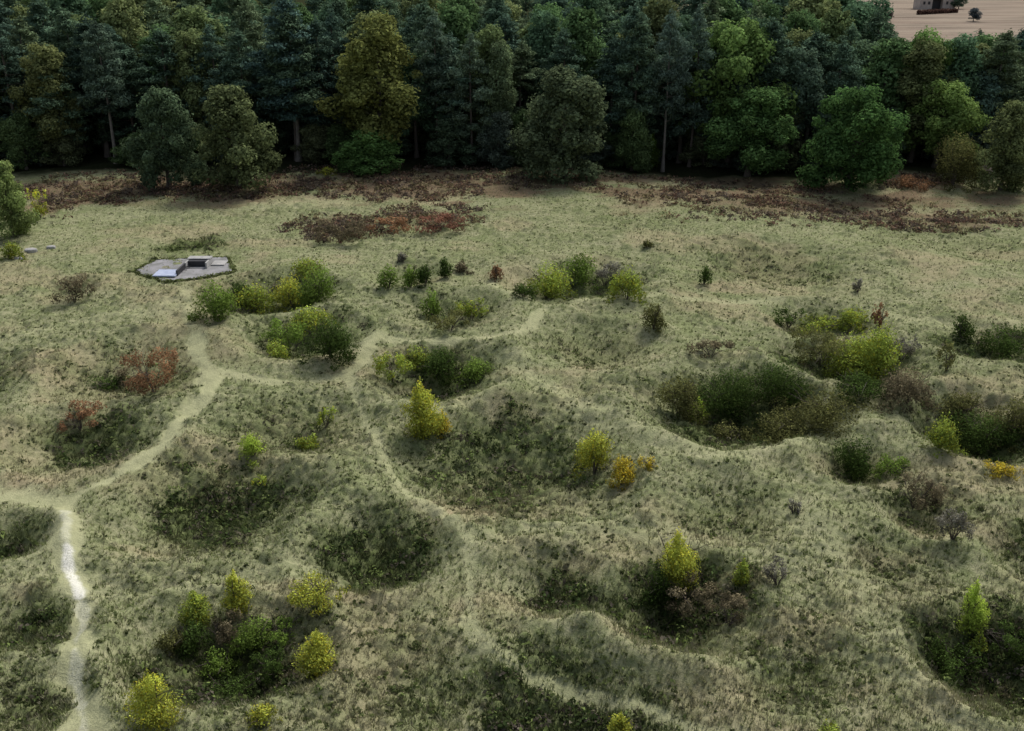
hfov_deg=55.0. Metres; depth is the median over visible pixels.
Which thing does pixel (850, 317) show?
shrub
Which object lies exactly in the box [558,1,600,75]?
pine tree
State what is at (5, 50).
pine tree
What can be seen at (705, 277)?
shrub
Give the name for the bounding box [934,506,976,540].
shrub
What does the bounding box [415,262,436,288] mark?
shrub
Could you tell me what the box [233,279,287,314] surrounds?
shrub
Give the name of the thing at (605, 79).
pine tree
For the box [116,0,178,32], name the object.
broadleaf tree
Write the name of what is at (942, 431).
shrub
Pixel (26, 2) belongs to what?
broadleaf tree
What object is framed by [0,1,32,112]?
pine tree
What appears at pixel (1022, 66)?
pine tree
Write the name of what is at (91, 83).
pine tree
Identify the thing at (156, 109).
broadleaf tree
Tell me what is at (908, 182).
shrub
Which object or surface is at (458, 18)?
broadleaf tree
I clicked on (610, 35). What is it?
broadleaf tree
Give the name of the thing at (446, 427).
shrub
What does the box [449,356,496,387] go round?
shrub
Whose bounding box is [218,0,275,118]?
pine tree
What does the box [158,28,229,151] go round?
broadleaf tree
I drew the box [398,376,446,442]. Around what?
sapling
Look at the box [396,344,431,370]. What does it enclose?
shrub
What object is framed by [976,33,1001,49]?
broadleaf tree
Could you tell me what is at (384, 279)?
shrub
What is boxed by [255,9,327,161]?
pine tree
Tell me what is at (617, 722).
shrub
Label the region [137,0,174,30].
pine tree
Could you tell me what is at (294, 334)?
shrub
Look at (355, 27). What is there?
broadleaf tree
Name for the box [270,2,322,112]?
broadleaf tree
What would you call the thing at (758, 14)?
pine tree
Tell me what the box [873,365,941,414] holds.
shrub
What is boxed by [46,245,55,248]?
flint boulder
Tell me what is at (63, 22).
pine tree
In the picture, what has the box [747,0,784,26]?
broadleaf tree
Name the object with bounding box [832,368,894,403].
shrub
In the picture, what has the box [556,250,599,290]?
shrub
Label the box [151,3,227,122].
broadleaf tree
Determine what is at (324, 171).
shrub
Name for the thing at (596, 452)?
shrub
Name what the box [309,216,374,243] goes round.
bracken clump
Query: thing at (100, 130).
undergrowth tree
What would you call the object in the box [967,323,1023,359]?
shrub
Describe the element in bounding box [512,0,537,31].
pine tree
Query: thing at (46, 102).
pine tree
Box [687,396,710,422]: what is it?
shrub
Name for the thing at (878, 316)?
shrub
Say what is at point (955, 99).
broadleaf tree
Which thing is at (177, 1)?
pine tree
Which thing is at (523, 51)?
pine tree
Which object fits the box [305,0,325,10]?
broadleaf tree
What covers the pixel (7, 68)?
pine tree
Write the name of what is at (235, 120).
broadleaf tree
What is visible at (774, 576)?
shrub
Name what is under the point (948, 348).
shrub
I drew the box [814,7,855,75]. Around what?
broadleaf tree
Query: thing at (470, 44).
pine tree
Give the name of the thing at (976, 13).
broadleaf tree
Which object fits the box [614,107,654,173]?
undergrowth tree
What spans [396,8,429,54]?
pine tree
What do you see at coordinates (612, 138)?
undergrowth tree
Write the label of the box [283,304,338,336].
shrub
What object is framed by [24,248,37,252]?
flint boulder
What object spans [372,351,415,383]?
shrub
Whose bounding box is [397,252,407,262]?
shrub
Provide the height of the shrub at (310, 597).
1.232 m
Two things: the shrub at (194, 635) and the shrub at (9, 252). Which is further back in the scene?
the shrub at (9, 252)
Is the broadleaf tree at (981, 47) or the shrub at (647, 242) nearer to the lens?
the shrub at (647, 242)
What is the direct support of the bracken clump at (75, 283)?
on the ground at (76, 580)
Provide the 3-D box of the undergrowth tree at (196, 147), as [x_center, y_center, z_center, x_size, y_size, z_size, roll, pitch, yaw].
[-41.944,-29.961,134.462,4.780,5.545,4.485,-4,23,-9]
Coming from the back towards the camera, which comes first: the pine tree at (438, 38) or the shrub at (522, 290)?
the pine tree at (438, 38)
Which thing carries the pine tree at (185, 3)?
on the ground at (76, 580)
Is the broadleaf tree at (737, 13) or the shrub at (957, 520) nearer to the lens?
the shrub at (957, 520)
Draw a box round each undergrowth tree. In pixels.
[0,111,53,169]
[0,114,8,160]
[6,105,54,166]
[38,112,88,166]
[88,103,139,150]
[110,132,152,169]
[135,124,170,149]
[187,127,218,164]
[209,115,255,162]
[252,123,280,154]
[258,101,300,152]
[272,120,326,152]
[290,123,330,164]
[322,123,353,160]
[389,132,413,160]
[413,125,441,151]
[424,117,477,166]
[454,129,485,161]
[474,110,517,169]
[507,108,532,165]
[548,126,600,147]
[554,139,613,166]
[593,127,624,167]
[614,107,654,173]
[642,103,667,157]
[644,114,680,162]
[665,133,696,155]
[678,132,716,167]
[745,136,775,171]
[753,109,808,172]
[795,126,813,150]
[797,122,836,168]
[869,107,906,163]
[902,135,941,158]
[923,136,954,161]
[946,120,1004,170]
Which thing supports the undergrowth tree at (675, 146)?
on the ground at (76, 580)
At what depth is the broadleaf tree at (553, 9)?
148.33 m
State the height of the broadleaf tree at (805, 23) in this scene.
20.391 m
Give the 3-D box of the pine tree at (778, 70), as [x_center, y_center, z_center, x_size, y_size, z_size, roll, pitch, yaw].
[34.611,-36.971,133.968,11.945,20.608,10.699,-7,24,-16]
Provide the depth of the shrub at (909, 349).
71.42 m
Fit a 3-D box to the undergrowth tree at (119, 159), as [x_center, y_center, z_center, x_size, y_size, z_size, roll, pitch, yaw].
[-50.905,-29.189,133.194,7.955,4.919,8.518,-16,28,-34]
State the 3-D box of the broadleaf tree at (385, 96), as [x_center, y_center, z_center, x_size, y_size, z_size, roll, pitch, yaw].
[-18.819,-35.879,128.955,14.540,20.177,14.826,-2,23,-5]
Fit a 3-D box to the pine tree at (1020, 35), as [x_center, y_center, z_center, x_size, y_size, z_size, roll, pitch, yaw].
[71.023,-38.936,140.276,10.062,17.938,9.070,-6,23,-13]
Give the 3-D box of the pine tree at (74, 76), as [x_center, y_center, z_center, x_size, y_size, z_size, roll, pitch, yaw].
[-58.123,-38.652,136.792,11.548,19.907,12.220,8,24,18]
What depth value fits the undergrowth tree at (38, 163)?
135.07 m
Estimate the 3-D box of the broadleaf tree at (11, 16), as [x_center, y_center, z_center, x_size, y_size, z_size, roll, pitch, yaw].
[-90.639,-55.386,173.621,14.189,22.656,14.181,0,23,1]
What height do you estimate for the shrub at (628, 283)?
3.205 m
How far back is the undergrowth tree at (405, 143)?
135.65 m
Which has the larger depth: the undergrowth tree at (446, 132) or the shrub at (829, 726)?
the undergrowth tree at (446, 132)
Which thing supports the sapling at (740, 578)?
on the ground at (76, 580)
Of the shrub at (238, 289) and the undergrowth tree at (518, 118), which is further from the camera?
the undergrowth tree at (518, 118)
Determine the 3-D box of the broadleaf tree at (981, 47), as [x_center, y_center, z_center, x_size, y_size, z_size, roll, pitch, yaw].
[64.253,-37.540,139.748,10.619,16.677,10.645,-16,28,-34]
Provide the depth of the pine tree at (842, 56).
131.75 m
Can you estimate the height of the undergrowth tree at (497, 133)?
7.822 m
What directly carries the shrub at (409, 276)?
on the ground at (76, 580)
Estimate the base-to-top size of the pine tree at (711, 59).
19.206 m
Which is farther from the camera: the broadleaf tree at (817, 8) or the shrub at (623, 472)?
the broadleaf tree at (817, 8)
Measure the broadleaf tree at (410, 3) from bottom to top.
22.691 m
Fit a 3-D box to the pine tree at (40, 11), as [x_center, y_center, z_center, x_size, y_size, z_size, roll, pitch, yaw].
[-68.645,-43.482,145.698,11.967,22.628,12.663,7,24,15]
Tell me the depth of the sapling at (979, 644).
41.99 m
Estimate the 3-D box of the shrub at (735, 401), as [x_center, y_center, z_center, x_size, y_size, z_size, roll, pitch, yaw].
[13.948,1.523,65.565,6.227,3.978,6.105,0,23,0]
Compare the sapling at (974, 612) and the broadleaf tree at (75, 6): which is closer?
the sapling at (974, 612)
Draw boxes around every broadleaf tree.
[0,71,9,136]
[0,159,42,240]
[1,4,51,60]
[3,1,22,19]
[7,42,87,165]
[13,0,49,21]
[40,0,99,134]
[49,12,133,120]
[79,0,111,13]
[86,0,134,93]
[96,0,150,94]
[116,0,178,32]
[120,86,211,190]
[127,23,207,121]
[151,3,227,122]
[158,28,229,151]
[188,14,254,93]
[190,83,285,190]
[196,0,265,20]
[206,0,269,44]
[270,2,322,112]
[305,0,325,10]
[313,10,422,166]
[314,0,353,93]
[322,10,399,118]
[329,126,404,174]
[346,0,385,24]
[394,0,442,42]
[427,1,479,117]
[439,0,482,39]
[504,0,522,27]
[507,63,609,185]
[515,21,560,102]
[521,8,563,146]
[528,0,565,24]
[552,6,613,129]
[567,0,609,60]
[596,17,651,106]
[599,0,622,30]
[605,23,663,117]
[608,0,652,25]
[642,0,680,106]
[654,13,711,156]
[673,17,799,166]
[685,0,749,31]
[698,85,799,176]
[741,16,788,87]
[746,0,761,12]
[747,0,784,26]
[779,7,833,61]
[782,0,844,24]
[783,27,833,105]
[795,83,914,191]
[800,0,840,9]
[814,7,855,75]
[837,0,858,11]
[841,0,889,40]
[841,39,881,113]
[847,0,898,34]
[856,37,923,125]
[877,37,960,162]
[888,25,959,158]
[897,78,992,167]
[949,43,992,113]
[950,0,968,8]
[959,68,1017,144]
[968,8,982,20]
[972,99,1023,193]
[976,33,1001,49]
[996,49,1023,106]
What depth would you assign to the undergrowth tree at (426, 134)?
140.67 m
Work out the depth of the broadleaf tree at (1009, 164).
119.75 m
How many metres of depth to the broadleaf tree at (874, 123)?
119.48 m
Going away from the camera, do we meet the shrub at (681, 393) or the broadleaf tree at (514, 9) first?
the shrub at (681, 393)
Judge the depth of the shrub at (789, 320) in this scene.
80.26 m
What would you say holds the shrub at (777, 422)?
on the ground at (76, 580)
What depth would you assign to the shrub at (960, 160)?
122.59 m
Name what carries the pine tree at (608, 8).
on the ground at (76, 580)
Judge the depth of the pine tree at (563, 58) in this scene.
133.50 m
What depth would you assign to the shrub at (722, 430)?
63.35 m
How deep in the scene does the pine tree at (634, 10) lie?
130.61 m
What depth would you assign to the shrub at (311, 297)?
82.16 m
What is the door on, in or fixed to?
in the barn
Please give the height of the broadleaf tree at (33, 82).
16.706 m
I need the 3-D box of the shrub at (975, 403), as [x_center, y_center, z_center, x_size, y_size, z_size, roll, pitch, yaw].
[29.182,2.384,63.350,4.977,1.882,4.695,12,25,26]
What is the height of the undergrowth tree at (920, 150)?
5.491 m
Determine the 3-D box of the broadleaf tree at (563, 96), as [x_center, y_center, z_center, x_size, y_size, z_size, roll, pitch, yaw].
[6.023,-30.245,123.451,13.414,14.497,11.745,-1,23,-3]
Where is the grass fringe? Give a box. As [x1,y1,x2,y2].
[128,255,237,283]
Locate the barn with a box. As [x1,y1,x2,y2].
[913,0,954,8]
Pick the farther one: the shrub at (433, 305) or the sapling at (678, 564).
the shrub at (433, 305)
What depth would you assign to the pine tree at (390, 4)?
180.51 m
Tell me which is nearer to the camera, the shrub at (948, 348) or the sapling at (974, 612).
the sapling at (974, 612)
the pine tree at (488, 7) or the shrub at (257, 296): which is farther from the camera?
the pine tree at (488, 7)
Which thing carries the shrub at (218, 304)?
on the ground at (76, 580)
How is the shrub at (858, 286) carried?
on the ground at (76, 580)
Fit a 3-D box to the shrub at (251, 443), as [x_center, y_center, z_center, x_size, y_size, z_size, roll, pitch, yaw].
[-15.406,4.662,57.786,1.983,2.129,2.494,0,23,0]
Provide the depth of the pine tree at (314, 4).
167.46 m
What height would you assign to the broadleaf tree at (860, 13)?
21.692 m
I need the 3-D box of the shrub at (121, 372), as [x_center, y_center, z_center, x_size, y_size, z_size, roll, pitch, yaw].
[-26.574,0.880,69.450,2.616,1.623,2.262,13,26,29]
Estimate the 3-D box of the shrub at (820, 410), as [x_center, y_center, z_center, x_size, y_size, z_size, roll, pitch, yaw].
[20.148,2.414,62.005,6.878,2.514,6.789,0,23,0]
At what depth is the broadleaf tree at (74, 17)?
143.21 m
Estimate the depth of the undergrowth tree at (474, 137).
135.49 m
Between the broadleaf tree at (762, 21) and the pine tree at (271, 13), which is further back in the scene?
the pine tree at (271, 13)
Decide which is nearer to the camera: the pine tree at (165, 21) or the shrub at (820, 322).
the shrub at (820, 322)
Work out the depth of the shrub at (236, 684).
41.36 m
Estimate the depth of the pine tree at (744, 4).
159.60 m
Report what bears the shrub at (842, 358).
on the ground at (76, 580)
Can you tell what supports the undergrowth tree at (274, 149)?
on the ground at (76, 580)
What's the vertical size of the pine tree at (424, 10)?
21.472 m
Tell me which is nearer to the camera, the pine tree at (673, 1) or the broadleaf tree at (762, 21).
the broadleaf tree at (762, 21)
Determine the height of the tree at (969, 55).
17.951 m
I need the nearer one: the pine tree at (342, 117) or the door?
the pine tree at (342, 117)
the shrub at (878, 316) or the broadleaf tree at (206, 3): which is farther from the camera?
the broadleaf tree at (206, 3)
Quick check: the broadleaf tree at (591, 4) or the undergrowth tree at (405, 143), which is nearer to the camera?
the undergrowth tree at (405, 143)
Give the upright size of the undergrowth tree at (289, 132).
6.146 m
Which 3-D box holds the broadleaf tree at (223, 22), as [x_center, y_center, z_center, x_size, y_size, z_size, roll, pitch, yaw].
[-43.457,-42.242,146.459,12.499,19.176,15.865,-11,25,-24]
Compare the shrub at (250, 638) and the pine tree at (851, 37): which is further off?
the pine tree at (851, 37)
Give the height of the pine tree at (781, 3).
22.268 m
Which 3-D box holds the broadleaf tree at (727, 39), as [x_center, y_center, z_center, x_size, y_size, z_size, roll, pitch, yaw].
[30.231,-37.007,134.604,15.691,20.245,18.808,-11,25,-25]
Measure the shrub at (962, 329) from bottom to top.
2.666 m
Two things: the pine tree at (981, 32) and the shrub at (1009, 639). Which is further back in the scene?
the pine tree at (981, 32)
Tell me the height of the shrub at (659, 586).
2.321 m
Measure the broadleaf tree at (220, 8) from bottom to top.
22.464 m
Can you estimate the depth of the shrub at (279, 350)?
71.95 m
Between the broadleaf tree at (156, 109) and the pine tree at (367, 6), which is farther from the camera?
the pine tree at (367, 6)
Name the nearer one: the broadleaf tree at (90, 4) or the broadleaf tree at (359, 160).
the broadleaf tree at (359, 160)
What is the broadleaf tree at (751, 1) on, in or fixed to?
on the ground at (76, 580)
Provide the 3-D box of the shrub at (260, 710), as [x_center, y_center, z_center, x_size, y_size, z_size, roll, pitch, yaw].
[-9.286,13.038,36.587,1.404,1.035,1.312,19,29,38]
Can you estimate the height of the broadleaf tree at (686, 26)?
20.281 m
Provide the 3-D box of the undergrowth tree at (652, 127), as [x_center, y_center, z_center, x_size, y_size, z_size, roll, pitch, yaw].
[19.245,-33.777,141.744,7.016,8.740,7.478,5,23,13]
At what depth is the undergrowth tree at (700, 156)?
137.14 m
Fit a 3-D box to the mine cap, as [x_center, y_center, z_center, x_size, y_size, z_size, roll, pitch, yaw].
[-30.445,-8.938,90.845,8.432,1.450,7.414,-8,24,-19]
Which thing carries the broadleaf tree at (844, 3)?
on the ground at (76, 580)
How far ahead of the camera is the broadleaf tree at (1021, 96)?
135.89 m
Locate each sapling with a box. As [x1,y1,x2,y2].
[116,668,188,730]
[178,589,213,628]
[218,568,254,616]
[290,628,339,680]
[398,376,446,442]
[654,525,707,598]
[731,555,751,586]
[953,576,991,637]
[968,630,989,656]
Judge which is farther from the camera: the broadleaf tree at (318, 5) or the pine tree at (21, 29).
the broadleaf tree at (318, 5)
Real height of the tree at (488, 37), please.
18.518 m
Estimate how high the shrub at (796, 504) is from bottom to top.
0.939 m
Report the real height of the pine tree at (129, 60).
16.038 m
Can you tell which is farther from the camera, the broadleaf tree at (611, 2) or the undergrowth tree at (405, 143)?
the broadleaf tree at (611, 2)
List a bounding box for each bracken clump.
[49,271,96,303]
[56,399,106,433]
[116,346,178,395]
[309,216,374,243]
[365,215,416,234]
[411,211,468,233]
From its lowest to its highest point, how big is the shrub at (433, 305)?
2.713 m
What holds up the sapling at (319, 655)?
on the ground at (76, 580)
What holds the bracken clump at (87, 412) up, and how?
on the ground at (76, 580)
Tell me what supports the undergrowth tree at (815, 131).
on the ground at (76, 580)
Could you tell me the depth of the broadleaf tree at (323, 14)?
147.83 m
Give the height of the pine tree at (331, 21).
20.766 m
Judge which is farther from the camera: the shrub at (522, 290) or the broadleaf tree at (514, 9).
the broadleaf tree at (514, 9)
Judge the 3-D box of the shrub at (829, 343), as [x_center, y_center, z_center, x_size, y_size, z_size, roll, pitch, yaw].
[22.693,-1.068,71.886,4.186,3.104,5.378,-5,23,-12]
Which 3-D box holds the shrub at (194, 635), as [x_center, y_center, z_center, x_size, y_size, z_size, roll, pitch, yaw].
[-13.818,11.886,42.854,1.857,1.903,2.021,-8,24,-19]
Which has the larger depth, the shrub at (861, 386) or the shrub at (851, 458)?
the shrub at (861, 386)
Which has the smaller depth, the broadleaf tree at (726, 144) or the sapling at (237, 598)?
the sapling at (237, 598)
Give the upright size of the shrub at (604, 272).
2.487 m
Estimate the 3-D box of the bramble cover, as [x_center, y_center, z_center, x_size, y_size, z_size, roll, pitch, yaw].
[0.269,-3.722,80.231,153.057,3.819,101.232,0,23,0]
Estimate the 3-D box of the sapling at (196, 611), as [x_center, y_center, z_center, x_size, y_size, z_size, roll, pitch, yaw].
[-14.024,10.803,43.583,1.789,2.080,1.768,0,23,0]
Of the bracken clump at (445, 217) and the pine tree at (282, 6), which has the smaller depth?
the bracken clump at (445, 217)
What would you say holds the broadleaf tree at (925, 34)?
on the ground at (76, 580)
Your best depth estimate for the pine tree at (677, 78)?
129.88 m
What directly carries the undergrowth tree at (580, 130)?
on the ground at (76, 580)
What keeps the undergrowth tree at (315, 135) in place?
on the ground at (76, 580)
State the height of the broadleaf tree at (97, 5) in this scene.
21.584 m
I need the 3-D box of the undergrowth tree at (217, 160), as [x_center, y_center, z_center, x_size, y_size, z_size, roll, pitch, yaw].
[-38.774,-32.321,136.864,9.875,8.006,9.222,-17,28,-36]
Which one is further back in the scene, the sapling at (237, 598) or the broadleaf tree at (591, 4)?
the broadleaf tree at (591, 4)
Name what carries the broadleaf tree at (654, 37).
on the ground at (76, 580)
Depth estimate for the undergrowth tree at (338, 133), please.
132.70 m
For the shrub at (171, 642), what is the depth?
42.36 m
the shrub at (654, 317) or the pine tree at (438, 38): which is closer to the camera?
the shrub at (654, 317)
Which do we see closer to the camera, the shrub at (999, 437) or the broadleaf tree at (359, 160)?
the shrub at (999, 437)
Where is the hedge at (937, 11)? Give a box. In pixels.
[916,8,958,14]
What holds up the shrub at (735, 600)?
on the ground at (76, 580)
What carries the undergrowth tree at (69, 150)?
on the ground at (76, 580)
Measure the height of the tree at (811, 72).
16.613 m
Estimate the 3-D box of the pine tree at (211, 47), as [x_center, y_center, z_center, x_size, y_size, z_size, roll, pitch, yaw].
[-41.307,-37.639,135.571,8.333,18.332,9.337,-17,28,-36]
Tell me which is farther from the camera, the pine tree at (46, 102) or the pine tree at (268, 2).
the pine tree at (268, 2)
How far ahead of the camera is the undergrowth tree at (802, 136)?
142.48 m
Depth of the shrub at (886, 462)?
56.19 m
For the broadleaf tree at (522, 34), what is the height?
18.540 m
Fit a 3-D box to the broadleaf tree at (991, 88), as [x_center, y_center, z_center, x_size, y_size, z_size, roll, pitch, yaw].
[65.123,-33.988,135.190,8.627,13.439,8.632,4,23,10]
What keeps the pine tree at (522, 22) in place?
on the ground at (76, 580)
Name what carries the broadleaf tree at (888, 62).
on the ground at (76, 580)
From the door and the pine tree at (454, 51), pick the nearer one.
the pine tree at (454, 51)
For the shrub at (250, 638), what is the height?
2.069 m
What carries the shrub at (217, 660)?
on the ground at (76, 580)
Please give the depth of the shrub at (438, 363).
69.68 m
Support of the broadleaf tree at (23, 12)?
on the ground at (76, 580)
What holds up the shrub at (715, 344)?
on the ground at (76, 580)
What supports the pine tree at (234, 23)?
on the ground at (76, 580)
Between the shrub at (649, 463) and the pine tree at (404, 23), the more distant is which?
the pine tree at (404, 23)
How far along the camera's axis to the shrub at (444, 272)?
87.45 m
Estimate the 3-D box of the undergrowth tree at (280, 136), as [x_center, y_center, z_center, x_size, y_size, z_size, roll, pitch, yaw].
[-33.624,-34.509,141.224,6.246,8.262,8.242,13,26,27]
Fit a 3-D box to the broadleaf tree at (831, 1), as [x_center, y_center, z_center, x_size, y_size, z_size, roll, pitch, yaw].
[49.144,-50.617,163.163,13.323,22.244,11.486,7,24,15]
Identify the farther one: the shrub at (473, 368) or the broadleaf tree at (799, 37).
the broadleaf tree at (799, 37)
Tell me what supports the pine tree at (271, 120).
on the ground at (76, 580)
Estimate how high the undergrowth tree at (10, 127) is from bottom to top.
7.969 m
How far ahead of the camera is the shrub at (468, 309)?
80.31 m
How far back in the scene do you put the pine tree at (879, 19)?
143.75 m
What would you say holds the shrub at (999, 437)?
on the ground at (76, 580)
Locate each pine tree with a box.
[0,0,23,25]
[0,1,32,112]
[0,15,66,115]
[0,26,35,162]
[0,35,25,107]
[21,0,71,109]
[23,44,89,165]
[49,5,88,153]
[56,11,131,157]
[74,18,134,163]
[77,23,149,138]
[99,41,161,135]
[120,26,201,129]
[136,9,190,119]
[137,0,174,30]
[143,0,181,14]
[171,0,214,17]
[173,0,213,19]
[181,22,242,124]
[211,28,274,126]
[212,0,266,50]
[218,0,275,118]
[229,17,275,102]
[233,0,333,160]
[250,15,305,142]
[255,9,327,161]
[260,0,288,31]
[261,0,279,34]
[291,16,344,151]
[305,0,323,37]
[312,6,354,126]
[321,0,353,124]
[332,30,389,124]
[347,0,403,40]
[382,0,402,28]
[393,0,435,149]
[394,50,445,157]
[395,0,439,30]
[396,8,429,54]
[397,4,415,45]
[406,8,459,153]
[422,31,477,160]
[439,0,483,122]
[440,29,496,164]
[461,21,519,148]
[475,0,519,66]
[476,0,487,15]
[478,0,525,54]
[478,13,533,105]
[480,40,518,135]
[507,40,547,129]
[509,0,530,30]
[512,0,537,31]
[527,0,572,21]
[528,25,588,133]
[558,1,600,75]
[576,35,647,160]
[596,0,617,30]
[602,0,649,37]
[603,8,671,158]
[610,0,659,163]
[613,0,625,19]
[640,7,694,171]
[647,28,717,162]
[666,0,686,17]
[671,0,715,166]
[677,0,707,18]
[677,51,749,163]
[684,0,706,18]
[686,22,729,100]
[692,0,726,31]
[728,0,753,16]
[733,16,805,113]
[740,5,769,24]
[764,0,788,24]
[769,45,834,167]
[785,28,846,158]
[805,39,868,122]
[819,22,866,106]
[856,6,896,53]
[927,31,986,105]
[967,28,1023,113]
[971,28,987,37]
[1004,28,1023,103]
[1009,52,1023,100]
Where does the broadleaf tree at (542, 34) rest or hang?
on the ground at (76, 580)
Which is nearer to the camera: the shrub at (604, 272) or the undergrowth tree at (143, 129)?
the shrub at (604, 272)
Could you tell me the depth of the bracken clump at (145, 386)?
66.11 m
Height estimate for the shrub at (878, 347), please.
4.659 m
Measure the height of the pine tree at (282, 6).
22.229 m
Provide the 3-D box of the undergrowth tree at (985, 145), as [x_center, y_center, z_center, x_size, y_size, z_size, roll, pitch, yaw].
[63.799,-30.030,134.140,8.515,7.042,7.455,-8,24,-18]
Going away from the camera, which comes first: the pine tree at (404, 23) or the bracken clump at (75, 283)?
the bracken clump at (75, 283)
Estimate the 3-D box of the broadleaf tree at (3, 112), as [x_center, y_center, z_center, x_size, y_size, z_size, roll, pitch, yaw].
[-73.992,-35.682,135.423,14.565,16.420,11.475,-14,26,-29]
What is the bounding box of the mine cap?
[136,256,231,279]
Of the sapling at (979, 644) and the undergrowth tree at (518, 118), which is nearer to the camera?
the sapling at (979, 644)
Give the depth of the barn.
491.11 m
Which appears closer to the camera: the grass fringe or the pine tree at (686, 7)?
the grass fringe
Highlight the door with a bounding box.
[932,0,940,8]
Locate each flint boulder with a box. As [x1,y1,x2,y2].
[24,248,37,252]
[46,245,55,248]
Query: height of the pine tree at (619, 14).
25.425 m
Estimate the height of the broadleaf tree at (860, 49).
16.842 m
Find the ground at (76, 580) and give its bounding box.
[0,0,1023,730]
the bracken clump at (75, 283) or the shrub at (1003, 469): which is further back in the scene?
the bracken clump at (75, 283)
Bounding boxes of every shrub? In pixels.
[0,240,28,261]
[26,188,47,217]
[80,373,131,394]
[115,362,150,387]
[152,625,189,657]
[174,618,218,664]
[186,276,240,323]
[195,645,237,681]
[200,667,262,697]
[209,608,247,645]
[223,606,273,668]
[227,280,252,306]
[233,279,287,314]
[236,429,266,467]
[244,702,283,730]
[247,645,297,686]
[251,474,272,485]
[259,316,310,352]
[261,615,304,648]
[266,339,290,359]
[269,272,306,312]
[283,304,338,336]
[284,569,350,616]
[285,256,323,280]
[290,260,341,307]
[292,432,322,450]
[298,312,361,371]
[315,167,336,175]
[316,405,337,427]
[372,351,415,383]
[376,263,400,289]
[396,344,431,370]
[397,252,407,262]
[400,264,420,290]
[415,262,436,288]
[418,287,444,318]
[419,343,461,386]
[425,308,469,330]
[434,409,453,439]
[436,256,454,277]
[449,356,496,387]
[453,259,473,274]
[455,297,488,319]
[488,262,503,281]
[511,282,537,300]
[518,260,577,300]
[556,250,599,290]
[569,428,616,480]
[594,261,620,286]
[603,711,634,730]
[605,264,650,303]
[605,453,636,491]
[637,454,657,471]
[639,562,678,613]
[640,297,671,332]
[643,239,655,248]
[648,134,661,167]
[652,373,709,425]
[662,569,718,617]
[677,362,767,430]
[686,338,736,357]
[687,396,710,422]
[698,263,713,286]
[702,590,759,625]
[707,419,759,442]
[735,355,817,422]
[752,404,821,444]
[761,554,788,585]
[768,382,882,440]
[772,307,806,327]
[787,497,801,513]
[789,322,860,366]
[798,313,849,334]
[817,718,840,730]
[819,331,878,382]
[828,434,878,483]
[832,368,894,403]
[836,306,874,332]
[839,318,906,385]
[852,278,863,292]
[868,452,912,480]
[870,302,888,328]
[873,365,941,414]
[885,334,921,360]
[889,175,937,191]
[899,469,948,514]
[918,412,969,458]
[922,632,986,691]
[930,390,1003,428]
[931,127,984,193]
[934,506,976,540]
[936,341,958,371]
[936,408,1023,462]
[949,309,978,345]
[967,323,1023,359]
[983,458,1023,480]
[985,619,1023,662]
[989,391,1023,453]
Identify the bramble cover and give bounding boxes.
[0,176,1023,730]
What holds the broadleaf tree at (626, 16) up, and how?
on the ground at (76, 580)
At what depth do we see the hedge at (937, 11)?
459.31 m
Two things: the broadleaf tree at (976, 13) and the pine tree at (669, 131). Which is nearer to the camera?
the pine tree at (669, 131)
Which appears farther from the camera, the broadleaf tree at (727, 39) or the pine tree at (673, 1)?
the pine tree at (673, 1)
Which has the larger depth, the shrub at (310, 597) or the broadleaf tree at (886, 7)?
the broadleaf tree at (886, 7)
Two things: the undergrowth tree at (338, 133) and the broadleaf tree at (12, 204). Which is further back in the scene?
the undergrowth tree at (338, 133)
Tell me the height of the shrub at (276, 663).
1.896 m
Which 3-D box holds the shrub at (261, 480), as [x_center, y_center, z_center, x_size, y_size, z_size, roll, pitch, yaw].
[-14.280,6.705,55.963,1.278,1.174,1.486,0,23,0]
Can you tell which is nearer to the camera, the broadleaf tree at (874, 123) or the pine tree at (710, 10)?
the broadleaf tree at (874, 123)
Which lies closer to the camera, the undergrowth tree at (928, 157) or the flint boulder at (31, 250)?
the flint boulder at (31, 250)
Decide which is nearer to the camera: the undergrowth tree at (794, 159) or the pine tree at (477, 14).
the undergrowth tree at (794, 159)
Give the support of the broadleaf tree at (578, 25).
on the ground at (76, 580)
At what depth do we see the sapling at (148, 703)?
35.55 m
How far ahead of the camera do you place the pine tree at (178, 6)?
157.20 m
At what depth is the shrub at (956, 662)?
41.28 m
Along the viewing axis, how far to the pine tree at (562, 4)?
159.44 m
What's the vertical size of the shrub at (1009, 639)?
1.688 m
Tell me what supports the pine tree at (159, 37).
on the ground at (76, 580)
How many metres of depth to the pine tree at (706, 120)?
133.58 m
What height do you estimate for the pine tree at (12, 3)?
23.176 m
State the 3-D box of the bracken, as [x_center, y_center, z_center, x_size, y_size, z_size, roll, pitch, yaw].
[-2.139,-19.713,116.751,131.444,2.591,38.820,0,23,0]
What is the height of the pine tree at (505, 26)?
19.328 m
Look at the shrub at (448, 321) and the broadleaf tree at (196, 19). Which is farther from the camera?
the broadleaf tree at (196, 19)
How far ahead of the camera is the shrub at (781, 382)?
64.86 m
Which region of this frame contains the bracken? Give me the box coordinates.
[1,163,1023,243]
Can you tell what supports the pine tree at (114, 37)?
on the ground at (76, 580)
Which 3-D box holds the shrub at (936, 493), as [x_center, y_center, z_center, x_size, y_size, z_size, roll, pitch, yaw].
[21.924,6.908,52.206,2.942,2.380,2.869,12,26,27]
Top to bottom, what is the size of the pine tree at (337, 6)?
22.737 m
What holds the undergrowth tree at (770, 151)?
on the ground at (76, 580)
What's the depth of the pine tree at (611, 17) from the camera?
150.00 m
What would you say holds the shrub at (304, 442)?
on the ground at (76, 580)

